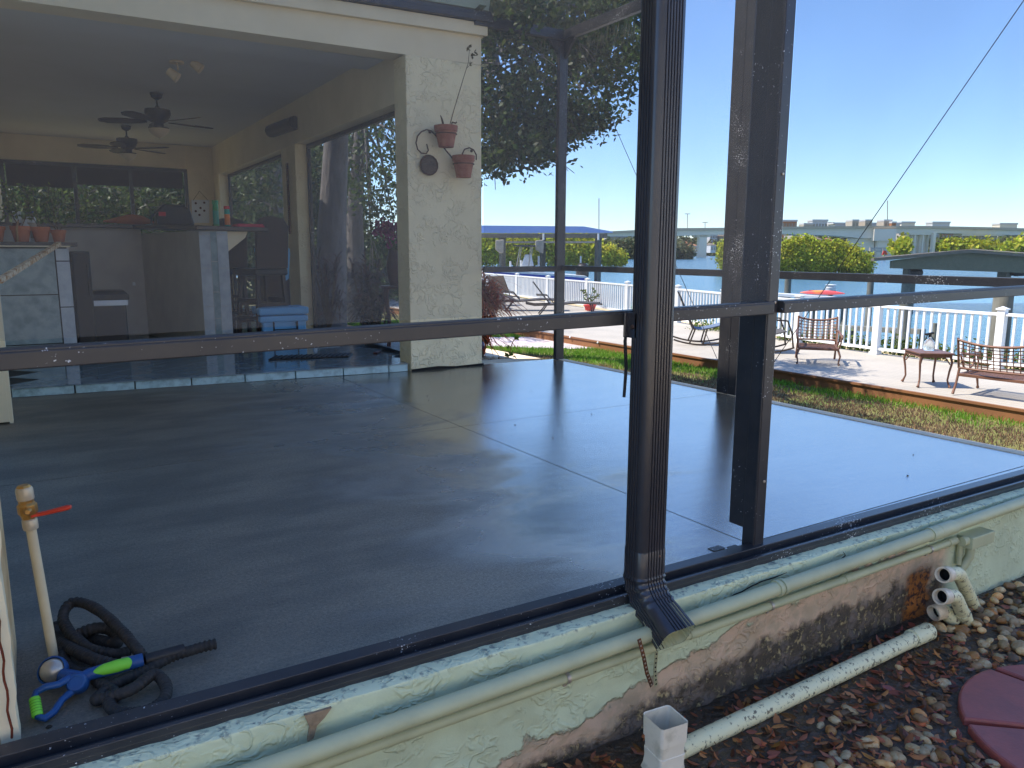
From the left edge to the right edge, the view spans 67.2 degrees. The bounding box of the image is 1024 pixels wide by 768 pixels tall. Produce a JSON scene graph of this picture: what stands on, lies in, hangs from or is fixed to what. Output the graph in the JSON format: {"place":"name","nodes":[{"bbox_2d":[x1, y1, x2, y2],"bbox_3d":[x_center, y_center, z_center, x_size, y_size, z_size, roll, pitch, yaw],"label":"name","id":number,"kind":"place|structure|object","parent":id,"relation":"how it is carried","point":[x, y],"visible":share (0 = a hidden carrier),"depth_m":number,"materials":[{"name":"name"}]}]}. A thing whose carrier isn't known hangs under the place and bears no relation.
{"place":"outdoors","nodes":[
{"label":"outdoors","id":0,"kind":"place"},
{"bbox_2d":[103,214,153,224],"bbox_3d":[-4.752,-2.041,9.553,0.571,0.124,0.124,-6,11,-31],"label":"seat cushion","id":1,"kind":"object","parent":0,"point":[131,219],"visible":0.98,"depth_m":9.52,"materials":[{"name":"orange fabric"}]},
{"bbox_2d":[9,309,408,396],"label":"lanai floor","id":2,"kind":"structure","parent":0,"point":[234,368],"depth_m":6.94,"materials":[{"name":"tile"}]},
{"bbox_2d":[0,242,77,346],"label":"kitchen counter","id":3,"kind":"object","parent":2,"relation":"on","point":[37,303],"visible":0.74,"depth_m":7.16,"materials":[{"name":"tile"}]},
{"bbox_2d":[0,198,9,241],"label":"flower pot","id":4,"kind":"object","parent":3,"relation":"on","point":[2,229],"visible":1,"depth_m":7.08,"materials":[{"name":"ceramic"}]},
{"bbox_2d":[0,179,33,241],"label":"flower pot","id":5,"kind":"object","parent":3,"relation":"on","point":[20,233],"visible":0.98,"depth_m":7.11,"materials":[{"name":"ceramic"}]},
{"bbox_2d":[16,182,51,241],"bbox_3d":[-4.439,-1.620,7.243,0.304,0.562,0.213,0,10,-2],"label":"flower pot","id":6,"kind":"object","parent":3,"relation":"on","point":[40,234],"visible":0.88,"depth_m":7.21,"materials":[{"name":"ceramic"}]},
{"bbox_2d":[36,189,70,241],"bbox_3d":[-4.328,-1.595,7.281,0.259,0.500,0.204,4,10,22],"label":"flower pot","id":7,"kind":"object","parent":3,"relation":"on","point":[58,235],"visible":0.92,"depth_m":7.29,"materials":[{"name":"ceramic"}]},
{"bbox_2d":[68,251,96,342],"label":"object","id":8,"kind":"object","parent":2,"relation":"on","point":[82,291],"visible":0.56,"depth_m":7.41,"materials":[{"name":"black plastic"}]},
{"bbox_2d":[93,289,128,341],"bbox_3d":[-4.113,-0.626,7.856,0.385,0.660,0.325,-6,11,-31],"label":"trash bin","id":9,"kind":"object","parent":2,"relation":"on","point":[110,310],"visible":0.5,"depth_m":7.73,"materials":[{"name":"black plastic"}]},
{"bbox_2d":[0,222,268,337],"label":"bar counter","id":10,"kind":"object","parent":2,"relation":"on","point":[174,284],"visible":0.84,"depth_m":9.02,"materials":[{"name":"tile"}]},
{"bbox_2d":[150,204,193,224],"bbox_3d":[-4.334,-2.143,9.791,0.528,0.269,0.291,-6,11,-31],"label":"tool bag","id":11,"kind":"object","parent":10,"relation":"on","point":[166,214],"visible":0.92,"depth_m":9.73,"materials":[{"name":"black fabric"}]},
{"bbox_2d":[212,200,218,225],"bbox_3d":[-3.336,-1.915,8.673,0.072,0.300,0.070,-6,11,-31],"label":"spray can","id":12,"kind":"object","parent":10,"relation":"on","point":[215,213],"visible":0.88,"depth_m":8.65,"materials":[{"name":"teal metal"}]},
{"bbox_2d":[212,217,251,332],"bbox_3d":[-3.484,-1.271,9.318,0.493,1.447,0.460,9,13,42],"label":"bar stool","id":13,"kind":"object","parent":2,"relation":"on","point":[238,255],"visible":0.34,"depth_m":9.24,"materials":[{"name":"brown wood"}]},
{"bbox_2d":[235,216,288,332],"bbox_3d":[-2.885,-1.202,8.931,0.493,1.447,0.460,8,12,38],"label":"bar stool","id":14,"kind":"object","parent":2,"relation":"on","point":[271,252],"visible":0.84,"depth_m":8.78,"materials":[{"name":"brown wood"}]},
{"bbox_2d":[254,248,290,304],"bbox_3d":[-3.049,-1.185,9.871,0.355,1.092,0.368,-6,11,-31],"label":"side cabinet","id":15,"kind":"object","parent":2,"relation":"on","point":[275,287],"visible":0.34,"depth_m":9.72,"materials":[{"name":"brown wood"}]},
{"bbox_2d":[252,305,308,331],"bbox_3d":[-2.680,-0.687,8.942,0.570,0.426,0.377,-6,11,-31],"label":"cooler","id":16,"kind":"object","parent":2,"relation":"on","point":[279,318],"visible":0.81,"depth_m":8.79,"materials":[{"name":"blue plastic"}]},
{"bbox_2d":[268,352,352,359],"bbox_3d":[-2.015,-0.280,7.757,0.845,0.023,0.244,-3,10,-18],"label":"door mat","id":17,"kind":"object","parent":2,"relation":"on","point":[305,356],"depth_m":7.71,"materials":[{"name":"black plastic"}]},
{"bbox_2d":[347,325,399,349],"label":"garden soil","id":18,"kind":"structure","parent":0,"point":[396,345],"depth_m":11.96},
{"bbox_2d":[315,247,355,327],"bbox_3d":[-2.891,-1.494,12.155,1.026,1.330,1.002,-6,11,-31],"label":"dracaena bush","id":19,"kind":"object","parent":18,"relation":"on","point":[327,303],"visible":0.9,"depth_m":12.12,"materials":[{"name":"green plant"}]},
{"bbox_2d":[335,250,394,325],"bbox_3d":[-2.220,-1.335,11.391,0.956,1.277,1.097,-6,11,-31],"label":"dracaena bush","id":20,"kind":"object","parent":18,"relation":"on","point":[361,277],"visible":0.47,"depth_m":11.29,"materials":[{"name":"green plant"}]},
{"bbox_2d":[347,259,398,343],"bbox_3d":[-1.831,-1.109,10.426,0.907,1.160,0.872,6,11,31],"label":"dracaena bush","id":21,"kind":"object","parent":18,"relation":"on","point":[371,314],"visible":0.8,"depth_m":10.36,"materials":[{"name":"green plant"}]},
{"bbox_2d":[379,285,398,346],"bbox_3d":[-1.377,-0.740,9.100,0.360,0.839,0.360,-6,11,-31],"label":"plant stand","id":22,"kind":"object","parent":18,"relation":"on","point":[386,288],"visible":0.46,"depth_m":8.96,"materials":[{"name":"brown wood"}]},
{"bbox_2d":[386,250,397,285],"bbox_3d":[-1.375,-1.356,8.995,0.200,0.410,0.197,-6,11,-31],"label":"vase","id":23,"kind":"object","parent":22,"relation":"on","point":[392,266],"visible":0.81,"depth_m":8.91,"materials":[{"name":"ceramic"}]},
{"bbox_2d":[371,216,397,249],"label":"flowers","id":24,"kind":"object","parent":23,"relation":"in","point":[388,229],"visible":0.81,"depth_m":8.84,"materials":[{"name":"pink plant"}]},
{"bbox_2d":[316,0,640,327],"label":"oak tree","id":25,"kind":"object","parent":18,"relation":"on","point":[531,141],"visible":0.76,"depth_m":9.70,"materials":[{"name":"green plant"}]},
{"bbox_2d":[488,0,634,66],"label":"hanging moss","id":26,"kind":"object","parent":25,"relation":"hanging from","point":[601,35],"visible":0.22,"depth_m":8.87,"materials":[{"name":"plant"}]},
{"bbox_2d":[482,261,531,358],"bbox_3d":[-0.446,-0.871,9.654,1.495,1.490,1.547,-6,11,-31],"label":"cordyline","id":27,"kind":"object","parent":18,"relation":"on","point":[491,295],"visible":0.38,"depth_m":9.46,"materials":[{"name":"plant"}]},
{"bbox_2d":[0,358,1023,738],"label":"patio slab","id":28,"kind":"structure","parent":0,"point":[258,528],"depth_m":3.61,"materials":[{"name":"concrete"}]},
{"bbox_2d":[15,483,71,656],"bbox_3d":[-1.239,0.521,2.067,0.127,0.520,0.057,-1,10,-9],"label":"standpipe","id":29,"kind":"object","parent":28,"relation":"on","point":[27,510],"visible":0.98,"depth_m":2.05,"materials":[{"name":"beige plastic"}]},
{"bbox_2d":[29,653,143,721],"bbox_3d":[-1.130,0.753,2.002,0.284,0.078,0.185,-14,17,-55],"label":"spray nozzle","id":30,"kind":"object","parent":28,"relation":"on","point":[54,672],"visible":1,"depth_m":1.98,"materials":[{"name":"blue plastic"}]},
{"bbox_2d":[53,597,216,714],"bbox_3d":[-1.120,0.725,2.079,0.592,0.121,0.352,3,10,14],"label":"garden hose","id":31,"kind":"object","parent":28,"relation":"on","point":[89,644],"visible":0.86,"depth_m":2.11,"materials":[{"name":"black rubber"}]},
{"bbox_2d":[0,0,493,743],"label":"house","id":32,"kind":"structure","parent":28,"relation":"on","point":[322,70],"depth_m":7.48,"materials":[{"name":"beige paint"}]},
{"bbox_2d":[0,159,189,222],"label":"window frame","id":33,"kind":"structure","parent":32,"relation":"in","point":[73,165],"depth_m":13.24,"materials":[{"name":"brown metal"}]},
{"bbox_2d":[77,125,168,161],"bbox_3d":[-5.957,-3.683,11.829,1.276,0.545,1.308,-6,11,-31],"label":"ceiling fan","id":34,"kind":"object","parent":32,"relation":"hanging from","point":[126,144],"visible":1,"depth_m":11.76,"materials":[{"name":"metal"}]},
{"bbox_2d":[97,92,212,139],"bbox_3d":[-4.336,-3.270,9.445,1.309,0.545,1.271,-6,11,-31],"label":"ceiling fan","id":35,"kind":"object","parent":32,"relation":"hanging from","point":[157,116],"visible":1,"depth_m":9.32,"materials":[{"name":"metal"}]},
{"bbox_2d":[166,60,203,81],"bbox_3d":[-3.300,-3.165,7.781,0.353,0.246,0.191,-1,10,-10],"label":"ceiling spotlight","id":36,"kind":"object","parent":32,"relation":"attached to","point":[175,76],"visible":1,"depth_m":7.75,"materials":[{"name":"beige metal"}]},
{"bbox_2d":[191,192,208,222],"bbox_3d":[-5.754,-3.270,14.225,0.324,0.584,0.039,-6,11,-31],"label":"wall sign","id":37,"kind":"object","parent":32,"relation":"hanging from","point":[200,211],"visible":0.99,"depth_m":14.23,"materials":[{"name":"white plastic"}]},
{"bbox_2d":[228,154,280,313],"bbox_3d":[-4.083,-2.313,12.504,0.045,2.430,4.060,-6,11,-31],"label":"window frame","id":38,"kind":"structure","parent":32,"relation":"in","point":[278,157],"depth_m":13.79,"materials":[{"name":"brown metal"}]},
{"bbox_2d":[265,116,297,136],"bbox_3d":[-2.955,-3.382,10.158,0.310,0.164,0.903,-7,12,-36],"label":"wall speaker","id":39,"kind":"object","parent":32,"relation":"attached to","point":[284,126],"depth_m":9.97,"materials":[{"name":"black plastic"}]},
{"bbox_2d":[286,163,291,233],"bbox_3d":[-2.998,-2.485,10.339,0.040,0.938,0.035,-6,11,-31],"label":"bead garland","id":40,"kind":"object","parent":32,"relation":"hanging from","point":[288,193],"visible":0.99,"depth_m":10.32,"materials":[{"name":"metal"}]},
{"bbox_2d":[306,111,399,353],"bbox_3d":[-1.803,-1.686,8.877,0.045,2.430,3.300,-6,11,-31],"label":"window frame","id":41,"kind":"structure","parent":32,"relation":"in","point":[390,115],"depth_m":10.05,"materials":[{"name":"brown metal"}]},
{"bbox_2d":[420,155,437,174],"bbox_3d":[-0.769,-2.026,7.129,0.186,0.186,0.030,-6,11,-31],"label":"round plaque","id":42,"kind":"object","parent":32,"relation":"hanging from","point":[428,164],"visible":1,"depth_m":7.12,"materials":[{"name":"metal"}]},
{"bbox_2d":[415,129,476,164],"bbox_3d":[-0.561,-2.191,7.111,0.640,0.304,0.211,-6,11,-31],"label":"wall planter bracket","id":43,"kind":"object","parent":32,"relation":"attached to","point":[430,131],"depth_m":7.08,"materials":[{"name":"metal"}]},
{"bbox_2d":[434,124,457,147],"bbox_3d":[-0.606,-2.271,7.069,0.218,0.188,0.218,-6,11,-31],"label":"flower pot","id":44,"kind":"object","parent":43,"relation":"in","point":[445,140],"visible":0.97,"depth_m":7.00,"materials":[{"name":"ceramic"}]},
{"bbox_2d":[440,45,477,123],"bbox_3d":[-0.482,-2.733,7.066,0.400,0.759,0.061,-6,11,-31],"label":"dry stalk","id":45,"kind":"object","parent":44,"relation":"on","point":[472,55],"visible":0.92,"depth_m":7.07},
{"bbox_2d":[452,154,474,177],"bbox_3d":[-0.453,-2.033,7.206,0.214,0.198,0.214,-6,11,-31],"label":"flower pot","id":46,"kind":"object","parent":43,"relation":"in","point":[463,170],"visible":0.96,"depth_m":7.14,"materials":[{"name":"ceramic"}]},
{"bbox_2d":[0,0,1023,767],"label":"screen enclosure","id":47,"kind":"object","parent":28,"relation":"on","point":[750,306],"visible":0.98,"depth_m":2.72,"materials":[{"name":"brown metal"}]},
{"bbox_2d":[622,337,627,396],"bbox_3d":[0.358,-0.072,2.426,0.010,0.232,0.030,5,11,26],"label":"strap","id":48,"kind":"object","parent":47,"relation":"hanging from","point":[625,366],"visible":0.8,"depth_m":2.43,"materials":[{"name":"black rubber"}]},
{"bbox_2d":[623,0,694,650],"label":"downspout","id":49,"kind":"object","parent":47,"relation":"attached to","point":[660,613],"visible":0.99,"depth_m":2.33,"materials":[{"name":"paint"}]},
{"bbox_2d":[488,337,593,348],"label":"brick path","id":50,"kind":"structure","parent":0,"point":[528,341],"depth_m":16.49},
{"bbox_2d":[237,256,1023,362],"bbox_3d":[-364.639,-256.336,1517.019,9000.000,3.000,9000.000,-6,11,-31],"label":"water","id":51,"kind":"structure","parent":0,"point":[714,284],"depth_m":54.75,"materials":[{"name":"blue liquid"}]},
{"bbox_2d":[481,225,612,301],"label":"boathouse","id":52,"kind":"object","parent":51,"relation":"in","point":[540,229],"visible":0.65,"depth_m":41.70,"materials":[{"name":"blue metal"}]},
{"bbox_2d":[482,245,588,298],"bbox_3d":[0.888,-5.904,40.991,6.499,2.919,3.300,0,10,0],"label":"motor boat","id":53,"kind":"object","parent":52,"relation":"on","point":[578,275],"visible":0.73,"depth_m":39.83,"materials":[{"name":"white plastic"}]},
{"bbox_2d":[481,233,629,266],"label":"mangrove shore","id":54,"kind":"structure","parent":51,"relation":"in","point":[610,255],"depth_m":146.52,"materials":[{"name":"green plant"}]},
{"bbox_2d":[612,238,696,258],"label":"dark mangrove","id":55,"kind":"object","parent":51,"relation":"in","point":[685,251],"visible":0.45,"depth_m":322.17,"materials":[{"name":"green plant"}]},
{"bbox_2d":[375,226,1023,257],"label":"bridge","id":56,"kind":"structure","parent":51,"relation":"on","point":[874,239],"depth_m":462.62,"materials":[{"name":"concrete"}]},
{"bbox_2d":[784,279,791,327],"bbox_3d":[9.598,-2.396,26.978,0.246,2.548,0.242,-6,11,-31],"label":"dock pile","id":57,"kind":"object","parent":51,"relation":"in","point":[787,287],"visible":0.24,"depth_m":26.74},
{"bbox_2d":[711,233,877,273],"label":"mangrove island","id":58,"kind":"structure","parent":51,"relation":"on","point":[807,253],"depth_m":101.54,"materials":[{"name":"green plant"}]},
{"bbox_2d":[594,234,1023,255],"bbox_3d":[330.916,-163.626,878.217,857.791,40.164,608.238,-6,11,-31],"label":"trees","id":59,"kind":"object","parent":51,"relation":"on","point":[683,239],"visible":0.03,"depth_m":732.00,"materials":[{"name":"green plant"}]},
{"bbox_2d":[778,293,847,341],"bbox_3d":[8.918,-1.797,23.529,2.408,1.923,0.500,5,11,26],"label":"floating dock","id":60,"kind":"object","parent":51,"relation":"in","point":[784,295],"visible":0.11,"depth_m":23.18,"materials":[{"name":"white plastic"}]},
{"bbox_2d":[800,290,844,294],"bbox_3d":[9.374,-2.767,23.261,1.262,0.131,0.230,3,10,17],"label":"kayak","id":61,"kind":"object","parent":60,"relation":"on","point":[825,292],"visible":0.97,"depth_m":23.19,"materials":[{"name":"plastic"}]},
{"bbox_2d":[864,282,873,325],"bbox_3d":[12.472,-2.382,26.979,0.236,2.539,0.231,-6,11,-31],"label":"dock pile","id":62,"kind":"object","parent":51,"relation":"in","point":[870,287],"visible":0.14,"depth_m":26.81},
{"bbox_2d":[829,325,925,348],"bbox_3d":[9.447,-0.940,20.124,0.300,1.183,2.558,-7,12,-35],"label":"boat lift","id":63,"kind":"object","parent":51,"relation":"in","point":[883,329],"visible":0.15,"depth_m":19.79,"materials":[{"name":"metal"}]},
{"bbox_2d":[896,304,912,349],"bbox_3d":[8.664,-0.633,17.134,0.289,2.383,0.286,-6,11,-31],"label":"dock pile","id":64,"kind":"object","parent":51,"relation":"in","point":[905,320],"visible":0.11,"depth_m":16.92,"materials":[{"name":"wood"}]},
{"bbox_2d":[871,249,1023,312],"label":"dock shelter","id":65,"kind":"object","parent":51,"relation":"in","point":[1004,264],"visible":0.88,"depth_m":33.58,"materials":[{"name":"grey metal"}]},
{"bbox_2d":[883,231,1023,258],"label":"shore trees","id":66,"kind":"object","parent":51,"relation":"on","point":[901,245],"visible":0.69,"depth_m":418.89,"materials":[{"name":"green plant"}]},
{"bbox_2d":[988,296,1013,361],"bbox_3d":[8.887,-0.367,14.136,0.354,2.870,0.352,-6,11,-31],"label":"dock pile","id":67,"kind":"object","parent":51,"relation":"in","point":[998,302],"visible":0.13,"depth_m":13.91,"materials":[{"name":"wood"}]},
{"bbox_2d":[242,281,1023,450],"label":"lawn","id":68,"kind":"structure","parent":0,"point":[860,409],"depth_m":9.36,"materials":[{"name":"plant"}]},
{"bbox_2d":[0,163,244,233],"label":"backyard tree","id":69,"kind":"object","parent":68,"relation":"on","point":[88,210],"visible":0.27,"depth_m":17.69,"materials":[{"name":"green plant"}]},
{"bbox_2d":[0,137,398,298],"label":"woodland","id":70,"kind":"object","parent":68,"relation":"on","point":[316,176],"visible":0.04,"depth_m":25.15,"materials":[{"name":"green plant"}]},
{"bbox_2d":[231,159,283,276],"bbox_3d":[-6.784,-4.175,19.998,2.926,4.898,4.683,-6,11,-31],"label":"garden tree","id":71,"kind":"object","parent":68,"relation":"on","point":[273,183],"visible":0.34,"depth_m":19.55,"materials":[{"name":"plant"}]},
{"bbox_2d":[311,118,398,321],"bbox_3d":[-4.139,-4.559,19.574,3.799,6.476,7.848,-2,10,-15],"label":"camphor tree","id":72,"kind":"object","parent":68,"relation":"on","point":[360,162],"visible":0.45,"depth_m":18.62,"materials":[{"name":"plant"}]},
{"bbox_2d":[484,348,540,359],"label":"kerb","id":73,"kind":"structure","parent":68,"relation":"on","point":[500,353],"depth_m":11.93,"materials":[{"name":"concrete"}]},
{"bbox_2d":[347,319,1023,429],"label":"grass","id":74,"kind":"structure","parent":68,"relation":"on","point":[593,359],"depth_m":12.55,"materials":[{"name":"plant"}]},
{"bbox_2d":[511,295,1012,368],"bbox_3d":[21.611,2.671,-3.843,5.245,0.180,90.052,-6,11,-31],"label":"seawall cap","id":75,"kind":"object","parent":68,"relation":"on","point":[718,327],"visible":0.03,"depth_m":20.67,"materials":[{"name":"concrete"}]},
{"bbox_2d":[685,319,1023,370],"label":"hedge","id":76,"kind":"object","parent":68,"relation":"on","point":[910,344],"visible":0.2,"depth_m":13.92,"materials":[{"name":"green plant"}]},
{"bbox_2d":[350,0,1023,246],"label":"sky","id":77,"kind":"structure","parent":0,"point":[872,80],"materials":[{"name":"blue"}]},
{"bbox_2d":[389,297,1023,408],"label":"deck","id":78,"kind":"structure","parent":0,"point":[885,370],"depth_m":12.17,"materials":[{"name":"concrete"}]},
{"bbox_2d":[487,276,515,302],"bbox_3d":[-0.322,-3.108,25.682,0.708,0.982,0.880,-6,11,-31],"label":"sling chair","id":79,"kind":"object","parent":78,"relation":"on","point":[503,282],"visible":0.27,"depth_m":25.93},
{"bbox_2d":[499,291,564,310],"bbox_3d":[0.485,-2.528,23.450,2.214,0.599,0.664,0,10,0],"label":"chaise lounge","id":80,"kind":"object","parent":78,"relation":"on","point":[530,299],"visible":0.5,"depth_m":23.15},
{"bbox_2d":[525,281,601,314],"bbox_3d":[1.462,-2.439,21.913,2.155,0.946,0.664,0,10,0],"label":"chaise lounge","id":81,"kind":"object","parent":78,"relation":"on","point":[544,305],"visible":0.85,"depth_m":21.63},
{"bbox_2d":[580,286,599,310],"bbox_3d":[2.355,-2.595,23.289,0.578,0.732,0.662,-2,10,-13],"label":"planter","id":82,"kind":"object","parent":78,"relation":"on","point":[587,307],"visible":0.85,"depth_m":23.24,"materials":[{"name":"red plastic"}]},
{"bbox_2d":[673,291,719,344],"bbox_3d":[3.656,-1.281,14.900,1.030,1.010,0.612,2,10,10],"label":"rocking chair","id":83,"kind":"object","parent":78,"relation":"on","point":[695,328],"visible":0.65,"depth_m":14.75,"materials":[{"name":"metal"}]},
{"bbox_2d":[383,307,1023,423],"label":"deck edging","id":84,"kind":"object","parent":78,"relation":"attached to","point":[995,410],"visible":0.54,"depth_m":10.55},
{"bbox_2d":[482,271,1023,369],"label":"deck railing","id":85,"kind":"object","parent":78,"relation":"on","point":[526,287],"visible":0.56,"depth_m":13.93,"materials":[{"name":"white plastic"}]},
{"bbox_2d":[775,317,794,352],"bbox_3d":[4.478,-1.087,13.780,1.030,1.010,0.612,1,10,6],"label":"rocking chair","id":86,"kind":"object","parent":78,"relation":"on","point":[779,331],"visible":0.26,"depth_m":13.53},
{"bbox_2d":[795,316,843,365],"bbox_3d":[4.952,-0.715,12.471,0.700,0.718,0.856,3,10,18],"label":"patio chair","id":87,"kind":"object","parent":78,"relation":"on","point":[816,346],"visible":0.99,"depth_m":12.68,"materials":[{"name":"brown metal"}]},
{"bbox_2d":[901,348,954,387],"bbox_3d":[5.576,-0.214,10.348,0.456,0.462,0.517,1,10,5],"label":"side table","id":88,"kind":"object","parent":78,"relation":"on","point":[935,354],"visible":1,"depth_m":10.15,"materials":[{"name":"brown metal"}]},
{"bbox_2d":[923,332,934,350],"bbox_3d":[5.614,-0.576,10.352,0.150,0.247,0.150,-6,11,-31],"label":"spray bottle","id":89,"kind":"object","parent":88,"relation":"on","point":[929,344],"visible":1,"depth_m":10.32,"materials":[{"name":"white"}]},
{"bbox_2d":[951,338,1023,393],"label":"bench","id":90,"kind":"object","parent":78,"relation":"on","point":[996,375],"visible":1,"depth_m":9.38,"materials":[{"name":"brown metal"}]},
{"bbox_2d":[546,576,1023,767],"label":"planting bed","id":91,"kind":"object","parent":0,"point":[621,749],"depth_m":2.68,"materials":[{"name":"soil"}]},
{"bbox_2d":[70,488,1023,767],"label":"foundation wall","id":92,"kind":"structure","parent":91,"relation":"on","point":[548,728],"depth_m":2.47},
{"bbox_2d":[235,496,1023,767],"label":"drain line","id":93,"kind":"object","parent":92,"relation":"attached to","point":[328,746],"visible":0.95,"depth_m":2.25,"materials":[{"name":"plastic"}]},
{"bbox_2d":[637,638,652,687],"bbox_3d":[0.426,0.878,2.412,0.024,0.217,0.123,7,12,34],"label":"pipe strap","id":94,"kind":"object","parent":93,"relation":"hanging from","point":[643,656],"visible":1,"depth_m":2.37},
{"bbox_2d":[303,536,958,767],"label":"conduit","id":95,"kind":"object","parent":92,"relation":"attached to","point":[569,677],"visible":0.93,"depth_m":2.37,"materials":[{"name":"plastic"}]},
{"bbox_2d":[653,651,657,686],"bbox_3d":[0.476,0.940,2.538,0.027,0.132,0.012,-6,11,-31],"label":"pipe strap","id":96,"kind":"object","parent":92,"relation":"attached to","point":[655,669],"visible":1,"depth_m":2.53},
{"bbox_2d":[955,527,994,570],"bbox_3d":[2.057,0.768,3.468,0.232,0.214,0.093,-6,11,-31],"label":"junction box","id":97,"kind":"object","parent":92,"relation":"attached to","point":[971,541],"visible":0.84,"depth_m":3.43,"materials":[{"name":"plastic"}]},
{"bbox_2d":[641,705,687,767],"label":"downspout adapter","id":98,"kind":"object","parent":91,"relation":"on","point":[665,727],"visible":1,"depth_m":2.34,"materials":[{"name":"white plastic"}]},
{"bbox_2d":[547,580,1023,767],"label":"leaf litter","id":99,"kind":"object","parent":91,"relation":"on","point":[906,736],"visible":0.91,"depth_m":2.62,"materials":[{"name":"brown plant"}]},
{"bbox_2d":[684,622,936,758],"bbox_3d":[1.126,1.092,2.823,1.460,0.082,0.073,-6,11,-32],"label":"ground pipe","id":100,"kind":"object","parent":91,"relation":"on","point":[729,726],"visible":0.92,"depth_m":2.74,"materials":[{"name":"white plastic"}]},
{"bbox_2d":[714,623,1023,767],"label":"twigs","id":101,"kind":"object","parent":91,"relation":"on","point":[879,723],"visible":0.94,"depth_m":2.63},
{"bbox_2d":[752,581,1023,767],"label":"gravel","id":102,"kind":"structure","parent":91,"relation":"on","point":[986,615],"depth_m":2.84,"materials":[{"name":"stone"}]},
{"bbox_2d":[927,603,959,625],"bbox_3d":[1.858,0.990,3.306,0.141,0.110,0.068,-3,10,-19],"label":"drain outlet","id":103,"kind":"object","parent":91,"relation":"on","point":[946,614],"visible":0.92,"depth_m":3.28,"materials":[{"name":"white plastic"}]},
{"bbox_2d":[932,588,973,625],"bbox_3d":[1.865,0.946,3.232,0.340,0.267,0.068,-7,12,-37],"label":"drain outlet","id":104,"kind":"object","parent":91,"relation":"on","point":[954,598],"visible":0.99,"depth_m":3.17,"materials":[{"name":"white plastic"}]},
{"bbox_2d":[935,566,980,609],"bbox_3d":[1.935,0.890,3.320,0.460,0.331,0.069,-8,13,-40],"label":"drain outlet","id":105,"kind":"object","parent":91,"relation":"on","point":[956,574],"visible":0.96,"depth_m":3.24,"materials":[{"name":"white plastic"}]},
{"bbox_2d":[957,665,1023,767],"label":"stepping stone","id":106,"kind":"object","parent":91,"relation":"on","point":[990,707],"visible":0.84,"depth_m":2.64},
{"bbox_2d":[807,219,827,235],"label":"building","id":107,"kind":"structure","parent":0,"point":[820,222],"depth_m":1419.82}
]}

